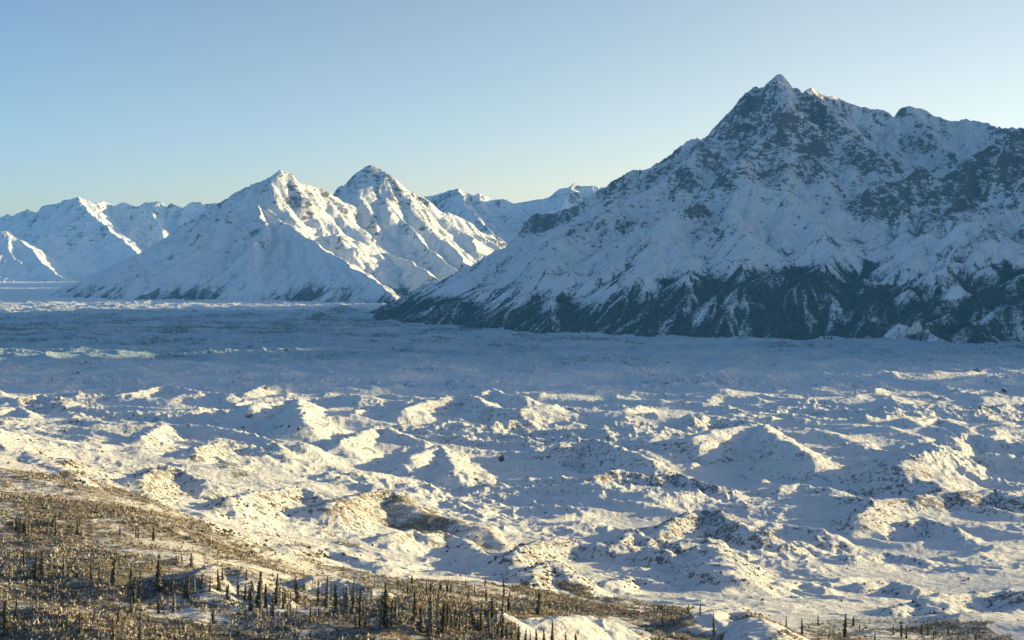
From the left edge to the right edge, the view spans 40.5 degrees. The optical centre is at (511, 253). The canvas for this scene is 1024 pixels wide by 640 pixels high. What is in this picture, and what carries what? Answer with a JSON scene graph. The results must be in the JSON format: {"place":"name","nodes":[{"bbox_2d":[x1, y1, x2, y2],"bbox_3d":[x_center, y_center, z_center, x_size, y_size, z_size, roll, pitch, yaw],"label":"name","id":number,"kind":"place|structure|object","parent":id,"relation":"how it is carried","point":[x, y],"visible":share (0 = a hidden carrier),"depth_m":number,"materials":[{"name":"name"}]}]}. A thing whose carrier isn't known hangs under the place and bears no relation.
{"place":"outdoors","nodes":[
{"label":"outdoors","id":0,"kind":"place"},
{"bbox_2d":[0,230,75,281],"bbox_3d":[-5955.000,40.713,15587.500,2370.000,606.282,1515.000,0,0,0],"label":"mountain","id":1,"kind":"structure","parent":0,"point":[21,260],"depth_m":15357.00,"materials":[{"name":"white snow"}]},
{"bbox_2d":[0,197,216,280],"bbox_3d":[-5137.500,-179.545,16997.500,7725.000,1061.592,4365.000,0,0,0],"label":"mountain","id":2,"kind":"structure","parent":0,"point":[81,238],"depth_m":16969.17,"materials":[{"name":"white snow"}]},
{"bbox_2d":[51,170,419,303],"bbox_3d":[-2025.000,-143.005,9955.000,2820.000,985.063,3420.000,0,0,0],"label":"mountain","id":3,"kind":"structure","parent":0,"point":[279,235],"depth_m":9660.26,"materials":[{"name":"white snow"}]},
{"bbox_2d":[333,165,505,292],"bbox_3d":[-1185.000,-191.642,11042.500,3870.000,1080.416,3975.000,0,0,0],"label":"mountain","id":4,"kind":"structure","parent":0,"point":[429,239],"depth_m":10947.77,"materials":[{"name":"white snow"}]},
{"bbox_2d":[0,281,1023,597],"bbox_3d":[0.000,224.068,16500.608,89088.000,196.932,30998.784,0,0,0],"label":"glacier","id":5,"kind":"object","parent":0,"point":[544,397],"visible":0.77,"depth_m":2124.28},
{"bbox_2d":[499,452,503,461],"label":"boulder","id":6,"kind":"object","parent":5,"relation":"on","point":[501,458],"visible":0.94,"depth_m":1951.42,"materials":[{"name":"stone"}]},
{"bbox_2d":[1,306,1022,627],"bbox_3d":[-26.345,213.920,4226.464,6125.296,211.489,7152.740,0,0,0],"label":"rubble","id":7,"kind":"object","parent":5,"relation":"on","point":[229,532],"visible":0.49,"depth_m":1209.47,"materials":[{"name":"stone"}]},
{"bbox_2d":[908,321,922,333],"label":"ice cliff","id":8,"kind":"structure","parent":5,"relation":"on","point":[915,328],"depth_m":4766.44,"materials":[{"name":"white ice"}]},
{"bbox_2d":[0,441,1023,639],"bbox_3d":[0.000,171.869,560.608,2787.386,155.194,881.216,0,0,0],"label":"hillside","id":9,"kind":"structure","parent":0,"point":[721,592],"depth_m":621.55,"materials":[{"name":"white snow"}]},
{"bbox_2d":[0,599,10,630],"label":"spruce tree","id":10,"kind":"object","parent":9,"relation":"on","point":[4,616],"visible":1,"depth_m":359.21,"materials":[{"name":"green plant"}]},
{"bbox_2d":[8,567,10,585],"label":"spruce tree","id":11,"kind":"object","parent":9,"relation":"on","point":[9,581],"visible":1,"depth_m":420.11,"materials":[{"name":"green plant"}]},
{"bbox_2d":[14,594,17,617],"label":"spruce tree","id":12,"kind":"object","parent":9,"relation":"on","point":[16,612],"visible":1,"depth_m":369.77,"materials":[{"name":"green plant"}]},
{"bbox_2d":[14,515,17,530],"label":"spruce tree","id":13,"kind":"object","parent":9,"relation":"on","point":[15,526],"visible":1,"depth_m":531.45,"materials":[{"name":"green plant"}]},
{"bbox_2d":[22,549,26,566],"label":"spruce tree","id":14,"kind":"object","parent":9,"relation":"on","point":[23,561],"visible":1,"depth_m":444.51,"materials":[{"name":"green plant"}]},
{"bbox_2d":[32,552,38,578],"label":"spruce tree","id":15,"kind":"object","parent":9,"relation":"on","point":[35,571],"visible":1,"depth_m":430.74,"materials":[{"name":"green plant"}]},
{"bbox_2d":[38,550,48,582],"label":"spruce tree","id":16,"kind":"object","parent":9,"relation":"on","point":[43,576],"visible":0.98,"depth_m":429.27,"materials":[{"name":"green plant"}]},
{"bbox_2d":[50,574,56,598],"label":"spruce tree","id":17,"kind":"object","parent":9,"relation":"on","point":[53,594],"visible":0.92,"depth_m":406.97,"materials":[{"name":"green plant"}]},
{"bbox_2d":[54,515,56,536],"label":"spruce tree","id":18,"kind":"object","parent":9,"relation":"on","point":[55,529],"visible":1,"depth_m":524.03,"materials":[{"name":"green plant"}]},
{"bbox_2d":[56,580,58,598],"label":"spruce tree","id":19,"kind":"object","parent":9,"relation":"on","point":[57,592],"visible":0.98,"depth_m":408.70,"materials":[{"name":"green plant"}]},
{"bbox_2d":[60,553,66,578],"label":"spruce tree","id":20,"kind":"object","parent":9,"relation":"on","point":[64,573],"visible":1,"depth_m":431.50,"materials":[{"name":"green plant"}]},
{"bbox_2d":[66,607,68,625],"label":"spruce tree","id":21,"kind":"object","parent":9,"relation":"on","point":[67,621],"visible":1,"depth_m":359.86,"materials":[{"name":"green plant"}]},
{"bbox_2d":[78,610,81,634],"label":"spruce tree","id":22,"kind":"object","parent":9,"relation":"on","point":[79,625],"visible":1,"depth_m":350.50,"materials":[{"name":"green plant"}]},
{"bbox_2d":[89,560,93,580],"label":"spruce tree","id":23,"kind":"object","parent":9,"relation":"on","point":[91,576],"visible":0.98,"depth_m":426.86,"materials":[{"name":"green plant"}]},
{"bbox_2d":[93,608,97,620],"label":"spruce tree","id":24,"kind":"object","parent":9,"relation":"on","point":[95,616],"visible":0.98,"depth_m":362.63,"materials":[{"name":"green plant"}]},
{"bbox_2d":[97,562,101,581],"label":"spruce tree","id":25,"kind":"object","parent":9,"relation":"on","point":[99,572],"visible":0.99,"depth_m":424.19,"materials":[{"name":"green plant"}]},
{"bbox_2d":[110,616,115,639],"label":"spruce tree","id":26,"kind":"object","parent":9,"relation":"on","point":[113,634],"visible":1,"depth_m":345.23,"materials":[{"name":"green plant"}]},
{"bbox_2d":[109,558,117,585],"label":"spruce tree","id":27,"kind":"object","parent":9,"relation":"on","point":[113,578],"visible":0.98,"depth_m":421.19,"materials":[{"name":"green plant"}]},
{"bbox_2d":[116,608,119,621],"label":"spruce tree","id":28,"kind":"object","parent":9,"relation":"on","point":[118,615],"visible":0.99,"depth_m":367.15,"materials":[{"name":"green plant"}]},
{"bbox_2d":[129,563,133,589],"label":"spruce tree","id":29,"kind":"object","parent":9,"relation":"on","point":[131,575],"visible":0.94,"depth_m":420.56,"materials":[{"name":"green plant"}]},
{"bbox_2d":[129,596,135,612],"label":"spruce tree","id":30,"kind":"object","parent":9,"relation":"on","point":[131,604],"visible":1,"depth_m":388.52,"materials":[{"name":"green plant"}]},
{"bbox_2d":[132,576,138,603],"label":"spruce tree","id":31,"kind":"object","parent":9,"relation":"on","point":[134,589],"visible":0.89,"depth_m":402.12,"materials":[{"name":"green plant"}]},
{"bbox_2d":[137,572,142,601],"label":"spruce tree","id":32,"kind":"object","parent":9,"relation":"on","point":[139,596],"visible":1,"depth_m":407.41,"materials":[{"name":"green plant"}]},
{"bbox_2d":[136,613,144,639],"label":"spruce tree","id":33,"kind":"object","parent":9,"relation":"on","point":[140,636],"visible":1,"depth_m":342.49,"materials":[{"name":"green plant"}]},
{"bbox_2d":[151,526,154,540],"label":"spruce tree","id":34,"kind":"object","parent":9,"relation":"on","point":[153,536],"visible":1,"depth_m":542.29,"materials":[{"name":"green plant"}]},
{"bbox_2d":[153,554,162,594],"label":"spruce tree","id":35,"kind":"object","parent":9,"relation":"on","point":[158,585],"visible":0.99,"depth_m":414.78,"materials":[{"name":"green plant"}]},
{"bbox_2d":[157,596,159,613],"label":"spruce tree","id":36,"kind":"object","parent":9,"relation":"on","point":[158,607],"visible":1,"depth_m":393.68,"materials":[{"name":"green plant"}]},
{"bbox_2d":[162,575,166,592],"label":"spruce tree","id":37,"kind":"object","parent":9,"relation":"on","point":[165,583],"visible":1,"depth_m":412.38,"materials":[{"name":"green plant"}]},
{"bbox_2d":[170,575,173,592],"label":"spruce tree","id":38,"kind":"object","parent":9,"relation":"on","point":[172,588],"visible":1,"depth_m":410.77,"materials":[{"name":"green plant"}]},
{"bbox_2d":[171,591,175,612],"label":"spruce tree","id":39,"kind":"object","parent":9,"relation":"on","point":[173,609],"visible":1,"depth_m":394.51,"materials":[{"name":"green plant"}]},
{"bbox_2d":[178,621,182,636],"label":"spruce tree","id":40,"kind":"object","parent":9,"relation":"on","point":[180,631],"visible":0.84,"depth_m":354.91,"materials":[{"name":"green plant"}]},
{"bbox_2d":[183,573,187,597],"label":"spruce tree","id":41,"kind":"object","parent":9,"relation":"on","point":[185,590],"visible":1,"depth_m":410.71,"materials":[{"name":"green plant"}]},
{"bbox_2d":[186,576,189,597],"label":"spruce tree","id":42,"kind":"object","parent":9,"relation":"on","point":[188,588],"visible":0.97,"depth_m":411.09,"materials":[{"name":"green plant"}]},
{"bbox_2d":[189,553,193,566],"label":"spruce tree","id":43,"kind":"object","parent":9,"relation":"on","point":[191,564],"visible":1,"depth_m":467.37,"materials":[{"name":"green plant"}]},
{"bbox_2d":[200,574,203,588],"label":"spruce tree","id":44,"kind":"object","parent":9,"relation":"on","point":[201,584],"visible":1,"depth_m":415.08,"materials":[{"name":"green plant"}]},
{"bbox_2d":[210,606,215,623],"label":"spruce tree","id":45,"kind":"object","parent":9,"relation":"on","point":[212,614],"visible":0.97,"depth_m":384.11,"materials":[{"name":"green plant"}]},
{"bbox_2d":[216,569,221,590],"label":"spruce tree","id":46,"kind":"object","parent":9,"relation":"on","point":[218,587],"visible":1,"depth_m":416.20,"materials":[{"name":"green plant"}]},
{"bbox_2d":[221,566,223,580],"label":"spruce tree","id":47,"kind":"object","parent":9,"relation":"on","point":[222,577],"visible":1,"depth_m":423.14,"materials":[{"name":"green plant"}]},
{"bbox_2d":[225,583,230,600],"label":"spruce tree","id":48,"kind":"object","parent":9,"relation":"on","point":[228,596],"visible":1,"depth_m":413.30,"materials":[{"name":"green plant"}]},
{"bbox_2d":[236,575,239,597],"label":"spruce tree","id":49,"kind":"object","parent":9,"relation":"on","point":[237,587],"visible":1,"depth_m":418.16,"materials":[{"name":"green plant"}]},
{"bbox_2d":[243,584,247,601],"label":"spruce tree","id":50,"kind":"object","parent":9,"relation":"on","point":[245,597],"visible":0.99,"depth_m":418.32,"materials":[{"name":"green plant"}]},
{"bbox_2d":[248,586,256,611],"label":"spruce tree","id":51,"kind":"object","parent":9,"relation":"on","point":[251,605],"visible":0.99,"depth_m":404.76,"materials":[{"name":"green plant"}]},
{"bbox_2d":[254,571,263,607],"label":"spruce tree","id":52,"kind":"object","parent":9,"relation":"on","point":[260,588],"visible":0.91,"depth_m":408.28,"materials":[{"name":"green plant"}]},
{"bbox_2d":[258,593,262,610],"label":"spruce tree","id":53,"kind":"object","parent":9,"relation":"on","point":[260,605],"visible":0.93,"depth_m":404.53,"materials":[{"name":"green plant"}]},
{"bbox_2d":[263,584,267,607],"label":"spruce tree","id":54,"kind":"object","parent":9,"relation":"on","point":[265,603],"visible":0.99,"depth_m":410.73,"materials":[{"name":"green plant"}]},
{"bbox_2d":[270,593,274,616],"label":"spruce tree","id":55,"kind":"object","parent":9,"relation":"on","point":[272,613],"visible":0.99,"depth_m":393.80,"materials":[{"name":"green plant"}]},
{"bbox_2d":[274,573,279,605],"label":"spruce tree","id":56,"kind":"object","parent":9,"relation":"on","point":[276,595],"visible":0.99,"depth_m":415.88,"materials":[{"name":"green plant"}]},
{"bbox_2d":[279,585,282,604],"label":"spruce tree","id":57,"kind":"object","parent":9,"relation":"on","point":[280,602],"visible":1,"depth_m":417.56,"materials":[{"name":"green plant"}]},
{"bbox_2d":[285,599,289,616],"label":"spruce tree","id":58,"kind":"object","parent":9,"relation":"on","point":[288,610],"visible":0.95,"depth_m":392.98,"materials":[{"name":"green plant"}]},
{"bbox_2d":[294,576,300,603],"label":"spruce tree","id":59,"kind":"object","parent":9,"relation":"on","point":[297,595],"visible":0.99,"depth_m":425.18,"materials":[{"name":"green plant"}]},
{"bbox_2d":[309,602,311,623],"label":"spruce tree","id":60,"kind":"object","parent":9,"relation":"on","point":[310,619],"visible":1,"depth_m":368.87,"materials":[{"name":"green plant"}]},
{"bbox_2d":[316,578,320,603],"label":"spruce tree","id":61,"kind":"object","parent":9,"relation":"on","point":[318,595],"visible":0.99,"depth_m":433.27,"materials":[{"name":"green plant"}]},
{"bbox_2d":[323,575,331,608],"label":"spruce tree","id":62,"kind":"object","parent":9,"relation":"on","point":[326,605],"visible":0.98,"depth_m":415.13,"materials":[{"name":"green plant"}]},
{"bbox_2d":[333,583,341,614],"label":"spruce tree","id":63,"kind":"object","parent":9,"relation":"on","point":[336,610],"visible":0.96,"depth_m":392.68,"materials":[{"name":"green plant"}]},
{"bbox_2d":[342,585,345,606],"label":"spruce tree","id":64,"kind":"object","parent":9,"relation":"on","point":[344,594],"visible":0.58,"depth_m":417.61,"materials":[{"name":"green plant"}]},
{"bbox_2d":[343,585,350,609],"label":"spruce tree","id":65,"kind":"object","parent":9,"relation":"on","point":[347,597],"visible":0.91,"depth_m":399.32,"materials":[{"name":"green plant"}]},
{"bbox_2d":[349,582,356,612],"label":"spruce tree","id":66,"kind":"object","parent":9,"relation":"on","point":[353,599],"visible":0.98,"depth_m":394.03,"materials":[{"name":"green plant"}]},
{"bbox_2d":[354,611,358,628],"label":"spruce tree","id":67,"kind":"object","parent":9,"relation":"on","point":[355,623],"visible":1,"depth_m":358.83,"materials":[{"name":"green plant"}]},
{"bbox_2d":[358,587,361,615],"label":"spruce tree","id":68,"kind":"object","parent":9,"relation":"on","point":[360,606],"visible":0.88,"depth_m":390.48,"materials":[{"name":"green plant"}]},
{"bbox_2d":[358,611,362,625],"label":"spruce tree","id":69,"kind":"object","parent":9,"relation":"on","point":[360,618],"visible":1,"depth_m":360.77,"materials":[{"name":"green plant"}]},
{"bbox_2d":[379,607,383,627],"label":"spruce tree","id":70,"kind":"object","parent":9,"relation":"on","point":[381,623],"visible":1,"depth_m":356.94,"materials":[{"name":"green plant"}]},
{"bbox_2d":[381,581,390,627],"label":"spruce tree","id":71,"kind":"object","parent":9,"relation":"on","point":[386,606],"visible":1,"depth_m":357.19,"materials":[{"name":"green plant"}]},
{"bbox_2d":[388,600,394,628],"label":"spruce tree","id":72,"kind":"object","parent":9,"relation":"on","point":[391,623],"visible":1,"depth_m":354.60,"materials":[{"name":"green plant"}]},
{"bbox_2d":[393,605,398,620],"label":"spruce tree","id":73,"kind":"object","parent":9,"relation":"on","point":[395,612],"visible":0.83,"depth_m":375.08,"materials":[{"name":"green plant"}]},
{"bbox_2d":[412,591,417,612],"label":"spruce tree","id":74,"kind":"object","parent":9,"relation":"on","point":[415,604],"visible":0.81,"depth_m":386.59,"materials":[{"name":"green plant"}]},
{"bbox_2d":[417,604,426,632],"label":"spruce tree","id":75,"kind":"object","parent":9,"relation":"on","point":[421,626],"visible":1,"depth_m":356.65,"materials":[{"name":"green plant"}]},
{"bbox_2d":[425,592,436,632],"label":"spruce tree","id":76,"kind":"object","parent":9,"relation":"on","point":[430,607],"visible":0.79,"depth_m":358.81,"materials":[{"name":"green plant"}]},
{"bbox_2d":[429,613,433,635],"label":"spruce tree","id":77,"kind":"object","parent":9,"relation":"on","point":[431,626],"visible":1,"depth_m":355.68,"materials":[{"name":"green plant"}]},
{"bbox_2d":[436,598,438,616],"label":"spruce tree","id":78,"kind":"object","parent":9,"relation":"on","point":[437,611],"visible":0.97,"depth_m":387.63,"materials":[{"name":"green plant"}]},
{"bbox_2d":[440,601,446,633],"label":"spruce tree","id":79,"kind":"object","parent":9,"relation":"on","point":[443,620],"visible":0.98,"depth_m":359.04,"materials":[{"name":"green plant"}]},
{"bbox_2d":[445,600,449,625],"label":"spruce tree","id":80,"kind":"object","parent":9,"relation":"on","point":[447,613],"visible":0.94,"depth_m":367.15,"materials":[{"name":"green plant"}]},
{"bbox_2d":[461,607,464,624],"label":"spruce tree","id":81,"kind":"object","parent":9,"relation":"on","point":[462,619],"visible":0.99,"depth_m":369.93,"materials":[{"name":"green plant"}]},
{"bbox_2d":[465,616,467,632],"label":"spruce tree","id":82,"kind":"object","parent":9,"relation":"on","point":[466,629],"visible":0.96,"depth_m":364.02,"materials":[{"name":"green plant"}]},
{"bbox_2d":[471,606,474,623],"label":"spruce tree","id":83,"kind":"object","parent":9,"relation":"on","point":[473,615],"visible":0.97,"depth_m":374.24,"materials":[{"name":"green plant"}]},
{"bbox_2d":[477,598,484,621],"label":"spruce tree","id":84,"kind":"object","parent":9,"relation":"on","point":[481,610],"visible":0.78,"depth_m":376.48,"materials":[{"name":"green plant"}]},
{"bbox_2d":[478,615,484,631],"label":"spruce tree","id":85,"kind":"object","parent":9,"relation":"on","point":[481,628],"visible":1,"depth_m":369.47,"materials":[{"name":"green plant"}]},
{"bbox_2d":[486,603,490,627],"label":"spruce tree","id":86,"kind":"object","parent":9,"relation":"on","point":[488,615],"visible":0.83,"depth_m":374.43,"materials":[{"name":"green plant"}]},
{"bbox_2d":[490,597,495,617],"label":"spruce tree","id":87,"kind":"object","parent":9,"relation":"on","point":[492,614],"visible":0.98,"depth_m":390.15,"materials":[{"name":"green plant"}]},
{"bbox_2d":[500,597,504,617],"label":"spruce tree","id":88,"kind":"object","parent":9,"relation":"on","point":[502,610],"visible":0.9,"depth_m":388.16,"materials":[{"name":"green plant"}]},
{"bbox_2d":[501,617,504,638],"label":"spruce tree","id":89,"kind":"object","parent":9,"relation":"on","point":[502,632],"visible":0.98,"depth_m":365.35,"materials":[{"name":"green plant"}]},
{"bbox_2d":[505,621,508,639],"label":"spruce tree","id":90,"kind":"object","parent":9,"relation":"on","point":[507,632],"visible":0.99,"depth_m":364.23,"materials":[{"name":"green plant"}]},
{"bbox_2d":[0,441,1018,639],"bbox_3d":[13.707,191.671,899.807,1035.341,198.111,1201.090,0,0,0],"label":"shrubs","id":91,"kind":"object","parent":9,"relation":"on","point":[65,549],"visible":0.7,"depth_m":467.94,"materials":[{"name":"brown plant"}]},
{"bbox_2d":[506,598,513,612],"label":"spruce tree","id":92,"kind":"object","parent":9,"relation":"on","point":[508,606],"visible":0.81,"depth_m":440.35,"materials":[{"name":"green plant"}]},
{"bbox_2d":[534,589,541,614],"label":"spruce tree","id":93,"kind":"object","parent":9,"relation":"on","point":[538,607],"visible":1,"depth_m":449.46,"materials":[{"name":"green plant"}]},
{"bbox_2d":[550,620,554,639],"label":"spruce tree","id":94,"kind":"object","parent":9,"relation":"on","point":[552,637],"visible":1,"depth_m":377.69,"materials":[{"name":"green plant"}]},
{"bbox_2d":[712,613,715,636],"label":"spruce tree","id":95,"kind":"object","parent":9,"relation":"on","point":[714,629],"visible":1,"depth_m":506.76,"materials":[{"name":"green plant"}]},
{"bbox_2d":[801,619,803,634],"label":"spruce tree","id":96,"kind":"object","parent":9,"relation":"on","point":[802,631],"visible":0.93,"depth_m":555.33,"materials":[{"name":"green plant"}]},
{"bbox_2d":[842,614,847,636],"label":"spruce tree","id":97,"kind":"object","parent":9,"relation":"on","point":[845,626],"visible":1,"depth_m":570.03,"materials":[{"name":"green plant"}]},
{"bbox_2d":[900,619,902,636],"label":"spruce tree","id":98,"kind":"object","parent":9,"relation":"on","point":[901,630],"visible":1,"depth_m":583.78,"materials":[{"name":"green plant"}]},
{"bbox_2d":[0,0,1023,216],"label":"sky","id":99,"kind":"structure","parent":0,"point":[180,103],"materials":[{"name":"blue"}]},
{"bbox_2d":[424,183,601,244],"bbox_3d":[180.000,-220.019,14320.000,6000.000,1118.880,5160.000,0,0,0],"label":"mountain","id":100,"kind":"structure","parent":0,"point":[504,221],"depth_m":14310.24,"materials":[{"name":"white snow"}]},
{"bbox_2d":[374,74,1023,339],"bbox_3d":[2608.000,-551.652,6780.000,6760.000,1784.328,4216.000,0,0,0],"label":"mountain","id":101,"kind":"structure","parent":0,"point":[778,161],"depth_m":6150.92,"materials":[{"name":"white snow"}]},
{"bbox_2d":[370,224,1023,342],"bbox_3d":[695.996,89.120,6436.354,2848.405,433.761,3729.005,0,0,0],"label":"forest","id":102,"kind":"object","parent":101,"relation":"on","point":[700,300],"visible":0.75,"depth_m":5320.49,"materials":[{"name":"green plant"}]},
{"bbox_2d":[809,128,1023,343],"bbox_3d":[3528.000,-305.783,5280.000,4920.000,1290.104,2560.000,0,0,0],"label":"mountain","id":103,"kind":"structure","parent":0,"point":[966,198],"depth_m":5406.20,"materials":[{"name":"white snow"}]}
]}

